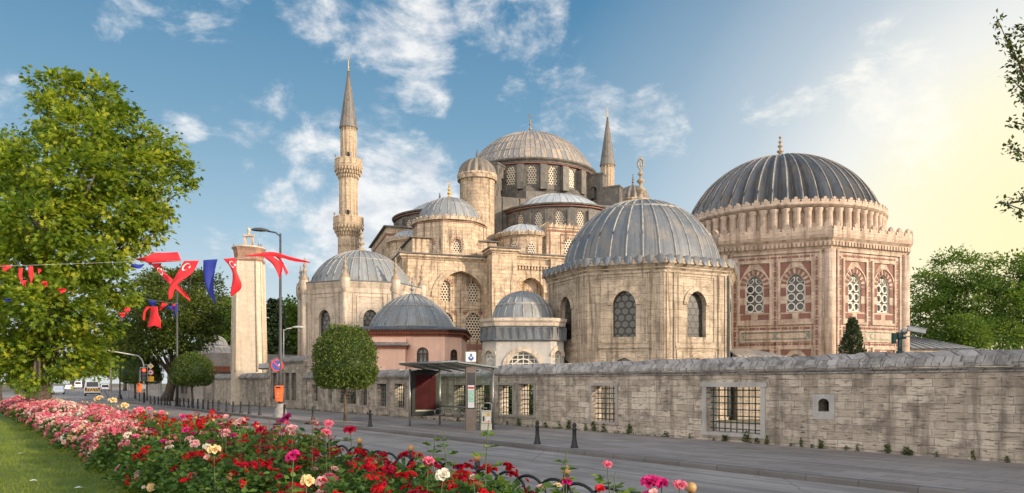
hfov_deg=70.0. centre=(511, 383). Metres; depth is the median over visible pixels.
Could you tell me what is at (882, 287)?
window
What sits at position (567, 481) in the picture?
rose shoot
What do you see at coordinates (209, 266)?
flag
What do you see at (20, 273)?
flag
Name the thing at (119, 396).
utility pole
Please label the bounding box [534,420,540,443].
bollard
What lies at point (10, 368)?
broadleaf tree
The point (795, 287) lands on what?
window
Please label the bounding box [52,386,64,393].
saloon car
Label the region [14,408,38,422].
rose bush
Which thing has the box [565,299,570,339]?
window
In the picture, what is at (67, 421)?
rose bush
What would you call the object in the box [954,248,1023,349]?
broadleaf tree
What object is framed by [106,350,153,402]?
traffic light
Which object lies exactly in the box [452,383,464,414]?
window frame
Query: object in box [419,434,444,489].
rose shoot
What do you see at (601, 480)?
rose shoot
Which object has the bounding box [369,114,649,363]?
mosque
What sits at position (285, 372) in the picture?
window frame
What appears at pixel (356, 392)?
window frame
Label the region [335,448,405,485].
rose bush
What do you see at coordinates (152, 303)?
flag
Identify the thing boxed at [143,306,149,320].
flag
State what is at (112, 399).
rose shoot
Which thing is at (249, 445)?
rose bush
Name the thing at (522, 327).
fountain house
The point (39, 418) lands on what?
rose bush
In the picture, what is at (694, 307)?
window
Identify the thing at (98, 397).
rose shoot
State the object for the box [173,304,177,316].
flag
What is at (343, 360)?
clipped tree
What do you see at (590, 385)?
window frame
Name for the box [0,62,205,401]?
plane tree
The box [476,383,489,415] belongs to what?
window frame
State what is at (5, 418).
lawn
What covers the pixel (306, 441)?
rose bush
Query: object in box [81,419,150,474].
rose bush
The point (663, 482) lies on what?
rose shoot
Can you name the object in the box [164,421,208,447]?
rose bush
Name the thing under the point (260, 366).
floodlight
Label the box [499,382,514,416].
window frame
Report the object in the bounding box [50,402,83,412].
rose bush
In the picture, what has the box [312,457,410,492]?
rose bush
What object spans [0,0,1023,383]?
sky
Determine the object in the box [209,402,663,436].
wall foot weeds
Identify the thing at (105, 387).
hatchback car
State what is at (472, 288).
window
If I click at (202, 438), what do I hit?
rose bush
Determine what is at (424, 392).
bus shelter
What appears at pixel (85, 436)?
rose bush
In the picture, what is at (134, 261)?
flag line
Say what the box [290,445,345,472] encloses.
rose bush
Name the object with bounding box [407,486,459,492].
rose bush
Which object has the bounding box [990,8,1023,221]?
roadside tree
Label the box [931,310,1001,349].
broadleaf tree
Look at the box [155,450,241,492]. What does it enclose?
rose bush
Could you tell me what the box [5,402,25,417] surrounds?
rose bush
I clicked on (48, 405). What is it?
rose bush
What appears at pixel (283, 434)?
rose bush
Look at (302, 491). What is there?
rose bush
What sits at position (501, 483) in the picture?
rose bush
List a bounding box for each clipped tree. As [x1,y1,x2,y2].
[117,357,137,398]
[129,355,164,400]
[166,351,217,406]
[310,321,381,420]
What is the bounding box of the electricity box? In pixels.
[480,410,491,429]
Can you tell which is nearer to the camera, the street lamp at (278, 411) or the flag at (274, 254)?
the flag at (274, 254)
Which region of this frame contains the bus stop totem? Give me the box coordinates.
[465,352,475,429]
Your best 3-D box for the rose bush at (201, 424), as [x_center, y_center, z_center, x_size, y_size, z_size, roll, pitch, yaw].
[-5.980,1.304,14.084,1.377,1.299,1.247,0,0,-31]
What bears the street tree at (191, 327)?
on the pavement
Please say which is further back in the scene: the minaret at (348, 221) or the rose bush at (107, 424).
the minaret at (348, 221)
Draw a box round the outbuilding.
[910,335,974,367]
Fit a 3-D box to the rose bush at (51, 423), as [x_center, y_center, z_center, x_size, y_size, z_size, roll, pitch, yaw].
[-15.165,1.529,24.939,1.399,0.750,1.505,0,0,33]
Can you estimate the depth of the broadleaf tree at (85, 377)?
330.06 m
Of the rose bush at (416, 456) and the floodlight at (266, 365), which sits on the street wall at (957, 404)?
the floodlight at (266, 365)
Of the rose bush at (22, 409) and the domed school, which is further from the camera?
the domed school
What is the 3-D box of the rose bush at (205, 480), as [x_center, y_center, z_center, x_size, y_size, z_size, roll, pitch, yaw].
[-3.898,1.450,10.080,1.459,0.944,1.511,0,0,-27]
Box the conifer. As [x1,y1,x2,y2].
[837,317,868,368]
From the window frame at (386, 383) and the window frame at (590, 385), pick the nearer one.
the window frame at (590, 385)
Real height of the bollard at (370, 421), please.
0.735 m
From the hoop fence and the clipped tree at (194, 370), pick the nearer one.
the hoop fence
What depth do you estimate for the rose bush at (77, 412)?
26.38 m
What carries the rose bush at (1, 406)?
on the flowerbed soil
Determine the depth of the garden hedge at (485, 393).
36.42 m
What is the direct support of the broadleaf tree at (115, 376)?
on the ground at (4, 388)
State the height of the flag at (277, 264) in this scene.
1.210 m
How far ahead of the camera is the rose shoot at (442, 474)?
6.97 m
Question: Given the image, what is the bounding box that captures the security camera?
[891,325,927,352]
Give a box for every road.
[2,387,76,399]
[52,387,908,492]
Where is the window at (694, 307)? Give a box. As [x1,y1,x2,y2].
[687,292,701,336]
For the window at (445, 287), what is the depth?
92.60 m
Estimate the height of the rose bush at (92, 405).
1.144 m
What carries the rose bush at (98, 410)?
on the flowerbed soil
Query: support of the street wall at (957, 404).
on the ground at (4, 388)
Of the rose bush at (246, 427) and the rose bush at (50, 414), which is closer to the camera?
the rose bush at (246, 427)
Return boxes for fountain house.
[479,279,566,403]
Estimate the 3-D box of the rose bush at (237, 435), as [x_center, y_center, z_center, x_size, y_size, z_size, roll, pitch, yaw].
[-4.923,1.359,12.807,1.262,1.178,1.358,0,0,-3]
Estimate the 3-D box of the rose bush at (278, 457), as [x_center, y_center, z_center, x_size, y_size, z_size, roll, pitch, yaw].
[-3.322,1.382,10.816,1.490,1.105,1.548,0,0,-4]
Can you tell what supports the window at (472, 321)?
in the mosque
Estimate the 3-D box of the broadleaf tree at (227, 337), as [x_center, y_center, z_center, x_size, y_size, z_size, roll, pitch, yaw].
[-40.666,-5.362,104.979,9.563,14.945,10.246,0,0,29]
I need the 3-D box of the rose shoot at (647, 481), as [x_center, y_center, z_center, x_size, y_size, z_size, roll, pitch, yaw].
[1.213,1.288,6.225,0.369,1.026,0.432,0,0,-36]
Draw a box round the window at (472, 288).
[468,282,476,302]
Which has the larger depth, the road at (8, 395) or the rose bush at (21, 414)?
the road at (8, 395)
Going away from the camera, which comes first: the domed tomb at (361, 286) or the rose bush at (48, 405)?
the rose bush at (48, 405)
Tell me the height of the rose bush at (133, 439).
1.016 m
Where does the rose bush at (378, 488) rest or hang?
on the flowerbed soil
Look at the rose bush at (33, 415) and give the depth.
31.38 m
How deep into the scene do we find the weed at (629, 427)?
26.90 m
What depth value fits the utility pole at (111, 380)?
149.94 m
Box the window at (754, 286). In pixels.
[746,275,763,312]
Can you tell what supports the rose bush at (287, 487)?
on the flowerbed soil
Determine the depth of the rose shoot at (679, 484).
6.08 m
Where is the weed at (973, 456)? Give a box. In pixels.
[970,449,975,459]
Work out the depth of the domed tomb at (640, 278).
39.27 m
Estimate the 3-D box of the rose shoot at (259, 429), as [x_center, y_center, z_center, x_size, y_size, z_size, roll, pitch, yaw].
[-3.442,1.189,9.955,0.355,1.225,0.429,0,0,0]
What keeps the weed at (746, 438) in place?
on the pavement
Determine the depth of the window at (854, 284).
45.27 m
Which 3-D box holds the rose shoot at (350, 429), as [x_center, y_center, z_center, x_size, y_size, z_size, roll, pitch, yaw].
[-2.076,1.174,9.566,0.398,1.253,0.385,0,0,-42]
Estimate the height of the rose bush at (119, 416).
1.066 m
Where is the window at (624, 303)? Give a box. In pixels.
[614,291,635,336]
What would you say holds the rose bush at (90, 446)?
on the flowerbed soil
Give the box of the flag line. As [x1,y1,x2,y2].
[18,256,258,265]
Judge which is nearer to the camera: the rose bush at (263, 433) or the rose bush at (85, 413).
the rose bush at (263, 433)
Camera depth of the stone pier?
63.82 m
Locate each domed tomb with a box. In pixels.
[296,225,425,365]
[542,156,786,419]
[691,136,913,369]
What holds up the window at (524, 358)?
in the fountain house
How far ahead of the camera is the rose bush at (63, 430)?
21.09 m
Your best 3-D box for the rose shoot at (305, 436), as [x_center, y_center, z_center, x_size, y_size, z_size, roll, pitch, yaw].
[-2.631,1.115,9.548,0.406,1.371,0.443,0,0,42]
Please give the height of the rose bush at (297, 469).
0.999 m
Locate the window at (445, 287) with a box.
[441,281,449,301]
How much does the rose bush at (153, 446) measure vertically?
0.972 m
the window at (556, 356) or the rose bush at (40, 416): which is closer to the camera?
the rose bush at (40, 416)
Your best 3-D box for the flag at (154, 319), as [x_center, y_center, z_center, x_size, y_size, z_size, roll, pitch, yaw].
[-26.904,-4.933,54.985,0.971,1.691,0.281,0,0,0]
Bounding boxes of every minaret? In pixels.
[333,57,363,253]
[600,108,614,185]
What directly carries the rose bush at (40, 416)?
on the flowerbed soil
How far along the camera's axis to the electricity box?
29.28 m
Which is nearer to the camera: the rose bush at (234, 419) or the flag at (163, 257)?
the rose bush at (234, 419)
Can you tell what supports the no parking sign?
attached to the street lamp at (278, 411)
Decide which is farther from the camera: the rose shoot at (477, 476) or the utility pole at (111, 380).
the utility pole at (111, 380)
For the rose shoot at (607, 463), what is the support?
on the flowerbed soil
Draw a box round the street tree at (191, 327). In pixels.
[97,264,230,400]
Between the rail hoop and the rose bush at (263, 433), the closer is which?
the rose bush at (263, 433)
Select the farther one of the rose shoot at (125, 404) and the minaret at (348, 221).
the minaret at (348, 221)
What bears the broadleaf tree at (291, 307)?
on the ground at (4, 388)
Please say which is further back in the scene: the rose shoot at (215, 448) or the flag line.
the flag line
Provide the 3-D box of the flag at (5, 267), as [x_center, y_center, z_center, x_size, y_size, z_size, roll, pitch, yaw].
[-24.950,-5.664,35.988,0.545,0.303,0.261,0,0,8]
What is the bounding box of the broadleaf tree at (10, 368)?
[0,350,24,386]
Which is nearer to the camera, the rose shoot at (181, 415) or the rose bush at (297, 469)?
the rose bush at (297, 469)
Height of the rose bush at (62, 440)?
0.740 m
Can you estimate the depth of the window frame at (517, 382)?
32.03 m
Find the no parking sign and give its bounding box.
[271,359,283,370]
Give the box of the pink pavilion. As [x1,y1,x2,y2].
[346,277,471,403]
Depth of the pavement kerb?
17.60 m
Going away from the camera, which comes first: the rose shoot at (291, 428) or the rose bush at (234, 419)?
the rose shoot at (291, 428)
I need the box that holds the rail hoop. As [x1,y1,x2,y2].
[479,402,491,429]
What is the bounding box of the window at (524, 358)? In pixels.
[507,351,538,364]
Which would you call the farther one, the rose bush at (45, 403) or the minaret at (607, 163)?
the minaret at (607, 163)
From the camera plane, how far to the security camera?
19.57 m
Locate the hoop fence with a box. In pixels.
[81,401,696,492]
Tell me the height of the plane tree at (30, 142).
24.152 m
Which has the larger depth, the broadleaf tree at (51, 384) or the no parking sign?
the broadleaf tree at (51, 384)
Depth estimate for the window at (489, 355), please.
40.26 m
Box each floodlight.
[258,364,265,372]
[264,363,268,372]
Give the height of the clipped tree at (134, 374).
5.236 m
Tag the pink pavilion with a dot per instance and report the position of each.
(410, 327)
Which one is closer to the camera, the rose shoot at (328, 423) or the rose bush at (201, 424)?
the rose shoot at (328, 423)
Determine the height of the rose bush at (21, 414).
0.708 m
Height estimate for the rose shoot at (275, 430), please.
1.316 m
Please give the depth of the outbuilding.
58.28 m
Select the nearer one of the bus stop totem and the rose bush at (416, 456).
the rose bush at (416, 456)
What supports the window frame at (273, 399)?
in the street wall at (957, 404)
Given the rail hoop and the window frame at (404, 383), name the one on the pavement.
the rail hoop
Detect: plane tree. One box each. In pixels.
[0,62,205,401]
[0,123,49,400]
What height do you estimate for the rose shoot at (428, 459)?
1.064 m
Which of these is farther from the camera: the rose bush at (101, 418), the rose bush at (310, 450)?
the rose bush at (101, 418)
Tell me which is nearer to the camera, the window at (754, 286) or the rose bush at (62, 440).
the rose bush at (62, 440)
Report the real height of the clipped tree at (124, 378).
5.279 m
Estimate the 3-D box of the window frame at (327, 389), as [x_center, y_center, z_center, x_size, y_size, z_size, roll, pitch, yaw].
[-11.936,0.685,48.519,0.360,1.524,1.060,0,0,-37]
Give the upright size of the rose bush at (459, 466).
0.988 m
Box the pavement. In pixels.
[105,387,1023,492]
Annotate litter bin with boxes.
[137,383,142,391]
[274,385,283,401]
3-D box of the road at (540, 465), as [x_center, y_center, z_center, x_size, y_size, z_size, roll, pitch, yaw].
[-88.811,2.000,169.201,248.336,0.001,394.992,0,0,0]
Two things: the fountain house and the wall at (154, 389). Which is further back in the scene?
the wall at (154, 389)
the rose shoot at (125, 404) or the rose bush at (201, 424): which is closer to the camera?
the rose bush at (201, 424)
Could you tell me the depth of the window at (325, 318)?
65.97 m
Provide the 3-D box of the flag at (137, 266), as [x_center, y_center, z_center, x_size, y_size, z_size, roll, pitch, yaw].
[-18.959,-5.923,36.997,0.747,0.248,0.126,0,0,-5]
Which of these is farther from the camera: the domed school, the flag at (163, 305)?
the domed school
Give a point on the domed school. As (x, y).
(219, 355)
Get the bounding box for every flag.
[0,265,11,270]
[18,268,22,281]
[28,266,33,283]
[130,264,143,268]
[136,252,180,262]
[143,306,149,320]
[147,306,160,328]
[148,300,155,306]
[150,263,189,300]
[160,303,166,309]
[168,261,198,298]
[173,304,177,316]
[203,259,217,302]
[224,258,241,295]
[245,252,309,262]
[263,255,282,278]
[276,257,287,275]
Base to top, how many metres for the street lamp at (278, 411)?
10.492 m
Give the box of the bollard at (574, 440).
[571,423,577,447]
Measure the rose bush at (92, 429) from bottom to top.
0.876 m
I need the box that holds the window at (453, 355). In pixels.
[450,349,456,360]
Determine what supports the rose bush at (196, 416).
on the flowerbed soil
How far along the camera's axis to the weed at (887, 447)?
19.50 m
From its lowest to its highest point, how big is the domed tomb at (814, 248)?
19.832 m
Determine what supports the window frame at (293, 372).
in the street wall at (957, 404)
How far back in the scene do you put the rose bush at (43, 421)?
26.19 m
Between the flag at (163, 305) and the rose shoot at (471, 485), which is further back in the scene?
the flag at (163, 305)
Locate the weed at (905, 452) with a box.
[900,446,910,454]
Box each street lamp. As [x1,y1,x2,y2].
[161,279,178,405]
[251,228,286,416]
[283,326,303,356]
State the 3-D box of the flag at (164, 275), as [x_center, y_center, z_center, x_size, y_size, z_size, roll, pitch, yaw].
[-17.536,-5.180,37.507,2.008,1.967,0.223,0,0,-6]
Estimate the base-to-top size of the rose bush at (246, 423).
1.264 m
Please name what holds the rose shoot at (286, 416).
on the flowerbed soil
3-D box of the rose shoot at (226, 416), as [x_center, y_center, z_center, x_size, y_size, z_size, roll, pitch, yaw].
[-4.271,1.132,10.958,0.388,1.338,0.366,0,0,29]
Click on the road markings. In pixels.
(498, 455)
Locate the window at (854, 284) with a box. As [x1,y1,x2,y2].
[848,274,859,311]
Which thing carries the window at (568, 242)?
in the mosque
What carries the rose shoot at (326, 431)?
on the flowerbed soil
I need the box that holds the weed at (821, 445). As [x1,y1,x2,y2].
[817,439,823,448]
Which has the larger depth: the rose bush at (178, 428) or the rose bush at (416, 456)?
the rose bush at (178, 428)
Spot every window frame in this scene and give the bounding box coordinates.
[272,371,277,400]
[284,371,289,400]
[291,371,296,401]
[311,383,318,402]
[327,389,333,404]
[336,383,357,405]
[358,387,368,407]
[375,382,387,408]
[393,382,405,409]
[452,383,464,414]
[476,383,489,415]
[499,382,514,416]
[516,381,535,417]
[588,383,618,424]
[700,382,766,438]
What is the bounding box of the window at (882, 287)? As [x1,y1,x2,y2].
[877,276,887,312]
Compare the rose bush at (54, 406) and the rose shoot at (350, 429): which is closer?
the rose shoot at (350, 429)
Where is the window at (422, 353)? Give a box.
[417,347,428,361]
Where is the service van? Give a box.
[84,380,99,395]
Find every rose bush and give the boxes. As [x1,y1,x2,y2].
[0,399,20,410]
[0,402,19,413]
[2,402,23,414]
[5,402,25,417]
[9,404,38,420]
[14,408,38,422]
[16,408,29,421]
[20,406,40,424]
[23,410,49,425]
[25,412,54,428]
[30,400,64,412]
[30,412,62,429]
[32,412,63,431]
[34,401,61,413]
[35,412,78,433]
[36,404,73,415]
[41,417,71,436]
[43,416,75,439]
[46,419,83,440]
[47,416,83,442]
[47,423,89,448]
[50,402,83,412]
[54,424,93,448]
[55,420,92,440]
[64,422,102,451]
[67,407,97,416]
[70,431,106,456]
[72,425,119,451]
[77,427,117,458]
[79,408,100,417]
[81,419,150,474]
[81,429,138,466]
[83,409,113,420]
[84,403,115,409]
[84,412,118,422]
[85,417,134,459]
[91,413,120,426]
[101,433,180,481]
[103,413,137,423]
[107,434,181,488]
[109,427,160,476]
[120,445,178,492]
[121,409,153,417]
[128,411,150,422]
[128,440,202,492]
[129,413,180,433]
[139,417,181,439]
[153,436,236,492]
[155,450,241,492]
[158,414,212,442]
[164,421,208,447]
[176,417,223,450]
[179,454,256,492]
[184,412,221,427]
[187,431,233,451]
[190,409,225,429]
[201,428,253,459]
[206,418,249,437]
[209,458,295,492]
[221,416,266,440]
[225,434,278,466]
[228,443,296,476]
[229,426,274,452]
[248,440,328,482]
[248,451,332,492]
[252,426,307,461]
[254,426,288,448]
[256,420,336,463]
[262,482,315,492]
[264,464,360,492]
[283,487,303,492]
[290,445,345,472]
[304,446,381,483]
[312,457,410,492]
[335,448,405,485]
[370,470,435,492]
[379,451,450,491]
[407,462,482,492]
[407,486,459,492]
[425,459,534,492]
[477,488,493,492]
[534,482,574,492]
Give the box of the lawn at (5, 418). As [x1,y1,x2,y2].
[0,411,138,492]
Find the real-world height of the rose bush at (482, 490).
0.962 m
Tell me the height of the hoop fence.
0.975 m
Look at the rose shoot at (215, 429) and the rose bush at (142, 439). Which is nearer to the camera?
the rose shoot at (215, 429)
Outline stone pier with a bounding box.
[230,227,267,404]
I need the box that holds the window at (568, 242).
[564,239,571,254]
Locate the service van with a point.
(91, 387)
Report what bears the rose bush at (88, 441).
on the flowerbed soil
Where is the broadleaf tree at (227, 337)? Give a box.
[210,295,231,344]
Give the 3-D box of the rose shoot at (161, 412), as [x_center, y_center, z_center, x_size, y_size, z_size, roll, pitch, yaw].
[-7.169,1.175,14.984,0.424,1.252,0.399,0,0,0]
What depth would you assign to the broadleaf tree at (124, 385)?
179.53 m
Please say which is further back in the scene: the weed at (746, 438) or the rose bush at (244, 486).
the weed at (746, 438)
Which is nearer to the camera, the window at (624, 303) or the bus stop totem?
the bus stop totem
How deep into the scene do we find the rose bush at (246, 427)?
14.31 m
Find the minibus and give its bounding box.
[74,381,81,388]
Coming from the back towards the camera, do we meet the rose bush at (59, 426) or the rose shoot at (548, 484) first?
the rose bush at (59, 426)
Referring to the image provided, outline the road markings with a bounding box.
[91,394,681,492]
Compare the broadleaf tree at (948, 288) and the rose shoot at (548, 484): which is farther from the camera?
the broadleaf tree at (948, 288)
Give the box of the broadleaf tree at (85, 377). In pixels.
[67,364,98,387]
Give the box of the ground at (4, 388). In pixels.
[1,384,759,424]
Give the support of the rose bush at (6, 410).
on the flowerbed soil
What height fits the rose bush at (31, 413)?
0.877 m
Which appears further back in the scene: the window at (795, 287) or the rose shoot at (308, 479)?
the window at (795, 287)
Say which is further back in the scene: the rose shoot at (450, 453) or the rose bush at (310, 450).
the rose bush at (310, 450)
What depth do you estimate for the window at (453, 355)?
50.86 m
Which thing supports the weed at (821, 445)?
on the pavement
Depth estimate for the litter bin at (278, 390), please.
40.29 m
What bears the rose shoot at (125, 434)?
on the flowerbed soil
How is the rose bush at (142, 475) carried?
on the flowerbed soil
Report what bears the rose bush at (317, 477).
on the flowerbed soil
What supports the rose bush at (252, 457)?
on the flowerbed soil
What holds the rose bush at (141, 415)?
on the flowerbed soil
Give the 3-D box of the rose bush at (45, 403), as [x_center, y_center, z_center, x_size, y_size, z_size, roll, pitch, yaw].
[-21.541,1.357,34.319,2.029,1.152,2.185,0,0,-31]
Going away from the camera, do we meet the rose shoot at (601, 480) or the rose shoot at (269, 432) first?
the rose shoot at (601, 480)
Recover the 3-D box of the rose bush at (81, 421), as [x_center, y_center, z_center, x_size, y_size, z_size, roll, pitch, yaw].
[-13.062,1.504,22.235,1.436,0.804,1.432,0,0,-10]
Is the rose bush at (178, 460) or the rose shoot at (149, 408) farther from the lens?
the rose shoot at (149, 408)
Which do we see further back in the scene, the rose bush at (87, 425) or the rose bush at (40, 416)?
the rose bush at (40, 416)
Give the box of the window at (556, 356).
[554,351,559,373]
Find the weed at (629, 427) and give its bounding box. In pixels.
[627,424,632,433]
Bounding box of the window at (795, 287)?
[786,273,804,311]
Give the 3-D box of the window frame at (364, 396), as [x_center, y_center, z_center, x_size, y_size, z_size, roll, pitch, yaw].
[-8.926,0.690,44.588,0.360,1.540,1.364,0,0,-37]
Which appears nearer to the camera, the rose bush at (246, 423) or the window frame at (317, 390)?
the rose bush at (246, 423)
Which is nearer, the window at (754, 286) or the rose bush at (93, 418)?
the rose bush at (93, 418)
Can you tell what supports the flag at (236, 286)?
hanging from the flag line
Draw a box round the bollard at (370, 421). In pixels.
[368,410,372,426]
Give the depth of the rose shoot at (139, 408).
16.99 m
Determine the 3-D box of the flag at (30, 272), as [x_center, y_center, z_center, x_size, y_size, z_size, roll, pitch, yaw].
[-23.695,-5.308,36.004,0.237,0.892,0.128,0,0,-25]
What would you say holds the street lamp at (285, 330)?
on the pavement
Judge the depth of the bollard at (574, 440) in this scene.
21.19 m
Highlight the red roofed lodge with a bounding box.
[194,366,230,402]
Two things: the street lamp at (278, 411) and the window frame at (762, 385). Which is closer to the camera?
the window frame at (762, 385)
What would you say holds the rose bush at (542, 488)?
on the flowerbed soil
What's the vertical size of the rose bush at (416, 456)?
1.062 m
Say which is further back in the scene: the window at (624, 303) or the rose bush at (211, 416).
the window at (624, 303)
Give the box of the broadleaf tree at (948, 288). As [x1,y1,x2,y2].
[910,243,1011,349]
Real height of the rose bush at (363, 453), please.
0.998 m
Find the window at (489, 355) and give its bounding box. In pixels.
[487,351,492,365]
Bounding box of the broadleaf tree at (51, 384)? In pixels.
[50,356,79,388]
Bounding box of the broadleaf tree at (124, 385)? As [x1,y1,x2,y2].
[103,332,153,390]
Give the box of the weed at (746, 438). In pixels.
[741,430,749,441]
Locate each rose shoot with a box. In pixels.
[94,395,105,409]
[108,397,118,415]
[120,402,131,417]
[120,432,138,473]
[134,406,147,425]
[142,406,157,434]
[152,410,166,435]
[170,414,189,450]
[177,426,196,448]
[197,444,230,492]
[209,412,233,467]
[210,414,235,460]
[229,417,251,482]
[248,426,273,475]
[255,416,281,473]
[271,418,290,468]
[273,413,298,476]
[280,449,307,492]
[282,424,305,476]
[292,474,314,492]
[298,416,324,476]
[311,428,340,473]
[316,419,341,475]
[336,425,364,478]
[414,456,439,490]
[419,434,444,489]
[428,467,456,492]
[433,431,464,492]
[460,474,488,492]
[470,420,502,488]
[542,450,579,492]
[551,477,571,492]
[591,460,624,492]
[593,472,636,492]
[594,484,604,492]
[633,474,660,492]
[649,477,668,492]
[672,480,687,492]
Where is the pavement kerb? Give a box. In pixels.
[103,390,987,492]
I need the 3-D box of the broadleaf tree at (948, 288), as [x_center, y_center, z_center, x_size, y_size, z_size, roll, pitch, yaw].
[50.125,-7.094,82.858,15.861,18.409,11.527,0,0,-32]
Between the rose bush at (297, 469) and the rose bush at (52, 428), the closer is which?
the rose bush at (297, 469)
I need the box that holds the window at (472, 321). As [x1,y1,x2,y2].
[466,313,479,339]
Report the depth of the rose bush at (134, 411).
23.80 m
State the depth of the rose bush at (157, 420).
16.83 m
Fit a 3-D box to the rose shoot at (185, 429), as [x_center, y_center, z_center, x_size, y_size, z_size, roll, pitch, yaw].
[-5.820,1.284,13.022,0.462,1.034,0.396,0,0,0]
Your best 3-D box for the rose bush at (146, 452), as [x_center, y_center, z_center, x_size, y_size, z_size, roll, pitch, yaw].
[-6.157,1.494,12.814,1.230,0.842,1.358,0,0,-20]
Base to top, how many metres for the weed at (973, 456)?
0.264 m
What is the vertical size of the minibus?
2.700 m
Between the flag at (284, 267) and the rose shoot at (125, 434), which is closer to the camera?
the rose shoot at (125, 434)
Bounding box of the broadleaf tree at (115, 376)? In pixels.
[94,336,121,379]
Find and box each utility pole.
[110,346,111,391]
[117,363,122,398]
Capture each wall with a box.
[130,367,161,397]
[214,348,1023,463]
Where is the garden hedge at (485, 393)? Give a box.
[346,373,548,414]
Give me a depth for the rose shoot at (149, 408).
15.99 m
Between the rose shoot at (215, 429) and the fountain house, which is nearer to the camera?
the rose shoot at (215, 429)
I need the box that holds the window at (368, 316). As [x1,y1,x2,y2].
[363,310,375,326]
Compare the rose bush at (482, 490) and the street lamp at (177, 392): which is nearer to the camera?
the rose bush at (482, 490)
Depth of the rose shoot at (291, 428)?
9.79 m
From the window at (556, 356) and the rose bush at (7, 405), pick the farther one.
the rose bush at (7, 405)
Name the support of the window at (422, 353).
in the pink pavilion
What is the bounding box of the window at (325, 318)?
[321,311,329,336]
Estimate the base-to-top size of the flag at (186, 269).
1.966 m
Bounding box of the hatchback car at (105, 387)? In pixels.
[101,384,109,390]
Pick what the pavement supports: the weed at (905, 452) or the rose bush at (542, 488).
the weed at (905, 452)
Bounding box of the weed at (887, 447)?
[884,443,890,453]
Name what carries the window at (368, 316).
in the domed tomb at (361, 286)
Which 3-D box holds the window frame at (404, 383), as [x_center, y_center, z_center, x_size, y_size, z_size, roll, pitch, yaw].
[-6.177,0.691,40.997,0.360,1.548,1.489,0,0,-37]
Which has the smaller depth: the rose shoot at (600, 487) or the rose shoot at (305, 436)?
the rose shoot at (600, 487)
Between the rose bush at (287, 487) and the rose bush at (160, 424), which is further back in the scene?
the rose bush at (160, 424)
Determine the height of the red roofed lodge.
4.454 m
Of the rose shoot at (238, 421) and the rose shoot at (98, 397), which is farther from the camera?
the rose shoot at (98, 397)
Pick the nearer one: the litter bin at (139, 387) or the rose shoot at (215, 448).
the rose shoot at (215, 448)
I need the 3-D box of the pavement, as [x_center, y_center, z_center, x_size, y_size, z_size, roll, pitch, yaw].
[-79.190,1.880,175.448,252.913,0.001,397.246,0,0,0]
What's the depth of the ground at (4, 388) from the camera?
236.93 m
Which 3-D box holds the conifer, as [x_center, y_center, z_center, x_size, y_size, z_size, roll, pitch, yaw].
[15.426,-0.536,32.953,2.094,5.072,2.185,0,0,0]
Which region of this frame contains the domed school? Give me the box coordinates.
[167,335,297,400]
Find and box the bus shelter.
[399,360,497,428]

